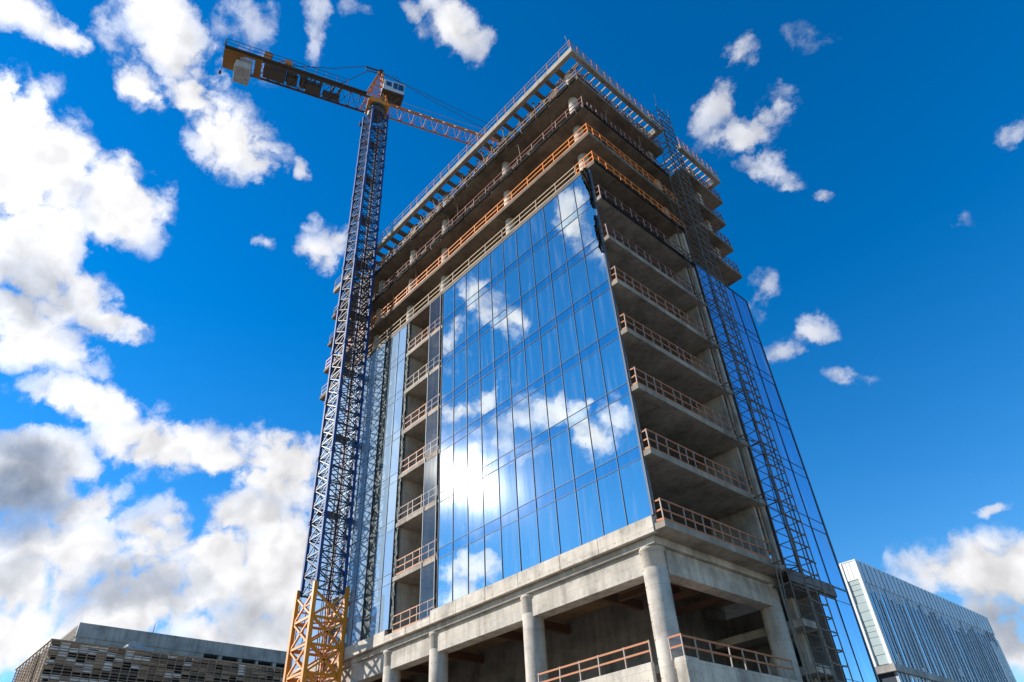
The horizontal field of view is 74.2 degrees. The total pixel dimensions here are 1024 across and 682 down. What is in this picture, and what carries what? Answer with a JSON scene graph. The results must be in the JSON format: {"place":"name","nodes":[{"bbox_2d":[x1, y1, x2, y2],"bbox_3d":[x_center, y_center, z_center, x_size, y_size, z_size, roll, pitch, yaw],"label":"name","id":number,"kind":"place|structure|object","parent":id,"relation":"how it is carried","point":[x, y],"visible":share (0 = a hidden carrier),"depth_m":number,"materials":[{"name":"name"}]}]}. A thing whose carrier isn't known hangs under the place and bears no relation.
{"place":"outdoors","nodes":[
{"label":"outdoors","id":0,"kind":"place"},
{"bbox_2d":[0,0,1023,681],"label":"sky","id":1,"kind":"structure","parent":0,"point":[173,229],"materials":[{"name":"blue"}]},
{"bbox_2d":[839,559,1016,681],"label":"clad office block","id":2,"kind":"structure","parent":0,"point":[912,633],"depth_m":75.53,"materials":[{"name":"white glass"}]},
{"bbox_2d":[848,579,859,586],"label":"end window","id":3,"kind":"structure","parent":2,"relation":"in","point":[855,582],"depth_m":72.36,"materials":[{"name":"white glass"}]},
{"bbox_2d":[850,584,861,591],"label":"end window","id":4,"kind":"structure","parent":2,"relation":"in","point":[857,587],"depth_m":72.05,"materials":[{"name":"white glass"}]},
{"bbox_2d":[852,589,863,596],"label":"end window","id":5,"kind":"structure","parent":2,"relation":"in","point":[859,592],"depth_m":71.71,"materials":[{"name":"white glass"}]},
{"bbox_2d":[854,595,866,603],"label":"end window","id":6,"kind":"structure","parent":2,"relation":"in","point":[859,599],"depth_m":71.33,"materials":[{"name":"white glass"}]},
{"bbox_2d":[856,602,869,612],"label":"end window","id":7,"kind":"structure","parent":2,"relation":"in","point":[862,607],"depth_m":70.79,"materials":[{"name":"white glass"}]},
{"bbox_2d":[859,611,872,621],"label":"end window","id":8,"kind":"structure","parent":2,"relation":"in","point":[865,616],"depth_m":70.24,"materials":[{"name":"white glass"}]},
{"bbox_2d":[862,620,874,627],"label":"end window","id":9,"kind":"structure","parent":2,"relation":"in","point":[868,623],"depth_m":69.79,"materials":[{"name":"white glass"}]},
{"bbox_2d":[864,625,876,632],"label":"end window","id":10,"kind":"structure","parent":2,"relation":"in","point":[872,628],"depth_m":69.47,"materials":[{"name":"white glass"}]},
{"bbox_2d":[866,631,878,638],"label":"end window","id":11,"kind":"structure","parent":2,"relation":"in","point":[873,634],"depth_m":69.12,"materials":[{"name":"white glass"}]},
{"bbox_2d":[868,637,881,646],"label":"end window","id":12,"kind":"structure","parent":2,"relation":"in","point":[875,641],"depth_m":68.73,"materials":[{"name":"white glass"}]},
{"bbox_2d":[871,645,884,655],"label":"end window","id":13,"kind":"structure","parent":2,"relation":"in","point":[877,650],"depth_m":68.20,"materials":[{"name":"white glass"}]},
{"bbox_2d":[875,654,888,665],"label":"end window","id":14,"kind":"structure","parent":2,"relation":"in","point":[881,659],"depth_m":67.66,"materials":[{"name":"white glass"}]},
{"bbox_2d":[870,593,896,663],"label":"window","id":15,"kind":"structure","parent":2,"relation":"in","point":[870,593],"depth_m":69.44,"materials":[{"name":"blue glass"}]},
{"bbox_2d":[873,592,896,653],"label":"window","id":16,"kind":"structure","parent":2,"relation":"in","point":[873,592],"depth_m":70.44,"materials":[{"name":"blue glass"}]},
{"bbox_2d":[879,600,909,680],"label":"window","id":17,"kind":"structure","parent":2,"relation":"in","point":[879,600],"depth_m":70.00,"materials":[{"name":"blue glass"}]},
{"bbox_2d":[880,594,908,666],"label":"window","id":18,"kind":"structure","parent":2,"relation":"in","point":[882,598],"depth_m":71.14,"materials":[{"name":"blue glass"}]},
{"bbox_2d":[883,590,913,668],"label":"window","id":19,"kind":"structure","parent":2,"relation":"in","point":[883,590],"depth_m":71.99,"materials":[{"name":"blue glass"}]},
{"bbox_2d":[890,600,922,681],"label":"window","id":20,"kind":"structure","parent":2,"relation":"in","point":[890,600],"depth_m":72.07,"materials":[{"name":"blue glass"}]},
{"bbox_2d":[895,604,925,681],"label":"window","id":21,"kind":"structure","parent":2,"relation":"in","point":[895,604],"depth_m":72.79,"materials":[{"name":"blue glass"}]},
{"bbox_2d":[898,604,922,667],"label":"window","id":22,"kind":"structure","parent":2,"relation":"in","point":[898,604],"depth_m":73.47,"materials":[{"name":"blue glass"}]},
{"bbox_2d":[902,606,927,670],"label":"window","id":23,"kind":"structure","parent":2,"relation":"in","point":[902,606],"depth_m":73.87,"materials":[{"name":"blue glass"}]},
{"bbox_2d":[904,603,932,673],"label":"window","id":24,"kind":"structure","parent":2,"relation":"in","point":[904,603],"depth_m":74.50,"materials":[{"name":"blue glass"}]},
{"bbox_2d":[906,600,935,674],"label":"window","id":25,"kind":"structure","parent":2,"relation":"in","point":[906,600],"depth_m":75.41,"materials":[{"name":"blue glass"}]},
{"bbox_2d":[911,607,939,675],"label":"window","id":26,"kind":"structure","parent":2,"relation":"in","point":[911,607],"depth_m":75.47,"materials":[{"name":"blue glass"}]},
{"bbox_2d":[916,611,943,676],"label":"window","id":27,"kind":"structure","parent":2,"relation":"in","point":[916,611],"depth_m":76.06,"materials":[{"name":"blue glass"}]},
{"bbox_2d":[917,605,947,677],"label":"window","id":28,"kind":"structure","parent":2,"relation":"in","point":[917,605],"depth_m":76.69,"materials":[{"name":"blue glass"}]},
{"bbox_2d":[924,614,950,677],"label":"window","id":29,"kind":"structure","parent":2,"relation":"in","point":[924,614],"depth_m":77.28,"materials":[{"name":"blue glass"}]},
{"bbox_2d":[928,616,954,679],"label":"window","id":30,"kind":"structure","parent":2,"relation":"in","point":[928,616],"depth_m":77.72,"materials":[{"name":"blue glass"}]},
{"bbox_2d":[930,613,957,679],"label":"window","id":31,"kind":"structure","parent":2,"relation":"in","point":[930,613],"depth_m":78.56,"materials":[{"name":"blue glass"}]},
{"bbox_2d":[933,613,961,681],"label":"window","id":32,"kind":"structure","parent":2,"relation":"in","point":[933,613],"depth_m":79.07,"materials":[{"name":"blue glass"}]},
{"bbox_2d":[940,617,967,681],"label":"window","id":33,"kind":"structure","parent":2,"relation":"in","point":[940,617],"depth_m":80.27,"materials":[{"name":"blue glass"}]},
{"bbox_2d":[946,625,970,681],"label":"window","id":34,"kind":"structure","parent":2,"relation":"in","point":[946,625],"depth_m":80.41,"materials":[{"name":"blue glass"}]},
{"bbox_2d":[946,619,973,681],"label":"window","id":35,"kind":"structure","parent":2,"relation":"in","point":[946,619],"depth_m":81.46,"materials":[{"name":"blue glass"}]},
{"bbox_2d":[955,631,976,681],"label":"window","id":36,"kind":"structure","parent":2,"relation":"in","point":[955,631],"depth_m":81.88,"materials":[{"name":"blue glass"}]},
{"bbox_2d":[958,632,979,681],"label":"window","id":37,"kind":"structure","parent":2,"relation":"in","point":[958,632],"depth_m":82.27,"materials":[{"name":"blue glass"}]},
{"bbox_2d":[959,628,982,681],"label":"window","id":38,"kind":"structure","parent":2,"relation":"in","point":[959,628],"depth_m":83.47,"materials":[{"name":"blue glass"}]},
{"bbox_2d":[959,621,985,681],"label":"window","id":39,"kind":"structure","parent":2,"relation":"in","point":[959,621],"depth_m":84.10,"materials":[{"name":"blue glass"}]},
{"bbox_2d":[967,634,987,680],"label":"window","id":40,"kind":"structure","parent":2,"relation":"in","point":[967,634],"depth_m":84.35,"materials":[{"name":"blue glass"}]},
{"bbox_2d":[971,628,994,680],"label":"window","id":41,"kind":"structure","parent":2,"relation":"in","point":[971,628],"depth_m":86.52,"materials":[{"name":"blue glass"}]},
{"bbox_2d":[977,632,999,681],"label":"window","id":42,"kind":"structure","parent":2,"relation":"in","point":[977,632],"depth_m":87.24,"materials":[{"name":"blue glass"}]},
{"bbox_2d":[981,635,1001,680],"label":"window","id":43,"kind":"structure","parent":2,"relation":"in","point":[981,635],"depth_m":87.95,"materials":[{"name":"blue glass"}]},
{"label":"ground","id":44,"kind":"structure","parent":0,"visible":0},
{"bbox_2d":[11,638,283,681],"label":"netted building","id":45,"kind":"structure","parent":44,"relation":"on","point":[58,660],"depth_m":76.94,"materials":[{"name":"concrete"}]},
{"bbox_2d":[124,641,153,650],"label":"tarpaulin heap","id":46,"kind":"object","parent":45,"relation":"on","point":[134,645],"visible":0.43,"depth_m":79.40,"materials":[{"name":"grey plastic"}]},
{"bbox_2d":[60,622,291,668],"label":"concrete block building","id":47,"kind":"structure","parent":44,"relation":"on","point":[115,636],"depth_m":88.25,"materials":[{"name":"grey concrete"}]},
{"bbox_2d":[218,39,511,681],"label":"tower crane","id":48,"kind":"object","parent":44,"relation":"on","point":[391,93],"visible":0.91,"depth_m":66.44,"materials":[{"name":"metal"}]},
{"bbox_2d":[290,37,879,681],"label":"office tower","id":49,"kind":"structure","parent":44,"relation":"on","point":[550,479],"depth_m":45.43,"materials":[{"name":"glass"}]},
{"bbox_2d":[392,597,434,632],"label":"guard rail","id":50,"kind":"object","parent":49,"relation":"on","point":[416,614],"visible":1,"depth_m":45.09,"materials":[{"name":"wood"}]},
{"bbox_2d":[395,540,436,575],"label":"guard rail","id":51,"kind":"object","parent":49,"relation":"on","point":[413,558],"visible":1,"depth_m":47.46,"materials":[{"name":"wood"}]},
{"bbox_2d":[399,485,437,521],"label":"guard rail","id":52,"kind":"object","parent":49,"relation":"on","point":[429,496],"visible":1,"depth_m":49.93,"materials":[{"name":"wood"}]},
{"bbox_2d":[401,437,438,473],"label":"guard rail","id":53,"kind":"object","parent":49,"relation":"on","point":[419,455],"visible":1,"depth_m":52.40,"materials":[{"name":"wood"}]},
{"bbox_2d":[404,393,439,429],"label":"guard rail","id":54,"kind":"object","parent":49,"relation":"on","point":[421,412],"visible":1,"depth_m":54.85,"materials":[{"name":"wood"}]},
{"bbox_2d":[406,354,438,388],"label":"guard rail","id":55,"kind":"object","parent":49,"relation":"on","point":[422,372],"visible":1,"depth_m":57.34,"materials":[{"name":"wood"}]},
{"bbox_2d":[408,317,440,351],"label":"guard rail","id":56,"kind":"object","parent":49,"relation":"on","point":[424,334],"visible":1,"depth_m":59.84,"materials":[{"name":"wood"}]},
{"bbox_2d":[321,166,575,394],"bbox_3d":[-7.827,-3.729,62.114,0.118,1.210,37.970,27,-47,-33],"label":"guard rail","id":57,"kind":"object","parent":49,"relation":"on","point":[468,263],"visible":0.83,"depth_m":58.40,"materials":[{"name":"wood"}]},
{"bbox_2d":[333,69,660,314],"bbox_3d":[-3.517,-10.880,71.670,11.521,1.213,39.790,27,-47,-33],"label":"guard rail","id":58,"kind":"object","parent":49,"relation":"on","point":[587,81],"visible":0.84,"depth_m":62.52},
{"bbox_2d":[334,40,659,287],"bbox_3d":[-3.467,-14.111,74.355,12.782,1.196,39.940,27,-47,-33],"label":"guard rail","id":59,"kind":"object","parent":49,"relation":"on","point":[569,41],"visible":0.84,"depth_m":64.84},
{"bbox_2d":[329,96,669,341],"bbox_3d":[-3.320,-7.654,69.147,11.526,1.214,39.791,27,-47,-33],"label":"guard rail","id":60,"kind":"object","parent":49,"relation":"on","point":[646,154],"visible":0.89,"depth_m":59.92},
{"bbox_2d":[325,123,677,367],"bbox_3d":[-3.151,-4.779,66.902,11.523,1.209,39.780,27,-47,-33],"label":"guard rail","id":61,"kind":"object","parent":49,"relation":"on","point":[623,156],"visible":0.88,"depth_m":57.85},
{"bbox_2d":[580,166,594,208],"bbox_3d":[5.397,-10.914,48.721,0.257,4.638,0.714,27,-47,-33],"label":"torn sheet","id":62,"kind":"object","parent":49,"relation":"hanging from","point":[585,175],"visible":1,"depth_m":49.08,"materials":[{"name":"black plastic"}]},
{"bbox_2d":[538,640,652,681],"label":"guard rail","id":63,"kind":"object","parent":49,"relation":"on","point":[606,663],"visible":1,"depth_m":32.81,"materials":[{"name":"wood"}]},
{"bbox_2d":[593,215,602,252],"bbox_3d":[5.774,-7.194,45.607,0.255,3.760,0.283,27,-47,-33],"label":"torn sheet","id":64,"kind":"object","parent":49,"relation":"hanging from","point":[597,233],"visible":1,"depth_m":45.57,"materials":[{"name":"black plastic"}]},
{"bbox_2d":[575,151,686,231],"bbox_3d":[9.690,-11.184,53.945,11.480,1.212,1.790,27,-47,-33],"label":"guard rail","id":65,"kind":"object","parent":49,"relation":"on","point":[605,165],"visible":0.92,"depth_m":52.47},
{"bbox_2d":[594,185,691,260],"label":"guard rail","id":66,"kind":"object","parent":49,"relation":"on","point":[636,215],"visible":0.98,"depth_m":50.36,"materials":[{"name":"wood"}]},
{"bbox_2d":[601,223,696,293],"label":"guard rail","id":67,"kind":"object","parent":49,"relation":"on","point":[649,258],"visible":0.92,"depth_m":47.74,"materials":[{"name":"wood"}]},
{"bbox_2d":[609,266,710,337],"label":"guard rail","id":68,"kind":"object","parent":49,"relation":"on","point":[642,291],"visible":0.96,"depth_m":45.28,"materials":[{"name":"wood"}]},
{"bbox_2d":[618,313,722,384],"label":"guard rail","id":69,"kind":"object","parent":49,"relation":"on","point":[660,337],"visible":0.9,"depth_m":42.90,"materials":[{"name":"wood"}]},
{"bbox_2d":[628,366,738,435],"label":"guard rail","id":70,"kind":"object","parent":49,"relation":"on","point":[680,394],"visible":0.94,"depth_m":40.31,"materials":[{"name":"wood"}]},
{"bbox_2d":[639,428,755,495],"bbox_3d":[10.800,7.166,38.493,10.288,1.213,0.551,27,-47,-33],"label":"guard rail","id":71,"kind":"object","parent":49,"relation":"on","point":[686,456],"visible":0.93,"depth_m":37.92,"materials":[{"name":"wood"}]},
{"bbox_2d":[677,137,717,183],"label":"guard rail","id":72,"kind":"object","parent":49,"relation":"on","point":[687,147],"visible":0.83,"depth_m":70.32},
{"bbox_2d":[680,160,720,198],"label":"guard rail","id":73,"kind":"object","parent":49,"relation":"on","point":[699,178],"visible":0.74,"depth_m":67.21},
{"bbox_2d":[689,189,722,219],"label":"guard rail","id":74,"kind":"object","parent":49,"relation":"on","point":[720,215],"visible":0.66,"depth_m":64.47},
{"bbox_2d":[652,498,775,561],"bbox_3d":[10.989,10.284,36.059,10.284,1.193,0.544,27,-47,-33],"label":"guard rail","id":75,"kind":"object","parent":49,"relation":"on","point":[661,509],"visible":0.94,"depth_m":35.38,"materials":[{"name":"wood"}]},
{"bbox_2d":[697,214,730,245],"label":"guard rail","id":76,"kind":"object","parent":49,"relation":"on","point":[713,230],"visible":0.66,"depth_m":62.09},
{"bbox_2d":[706,241,739,272],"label":"guard rail","id":77,"kind":"object","parent":49,"relation":"on","point":[733,263],"visible":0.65,"depth_m":59.77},
{"bbox_2d":[667,633,796,679],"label":"guard rail","id":78,"kind":"object","parent":49,"relation":"on","point":[718,653],"visible":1,"depth_m":31.92,"materials":[{"name":"wood"}]},
{"bbox_2d":[649,95,853,681],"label":"hoist mast","id":79,"kind":"object","parent":44,"relation":"on","point":[783,512],"visible":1,"depth_m":42.90,"materials":[{"name":"metal"}]}
]}

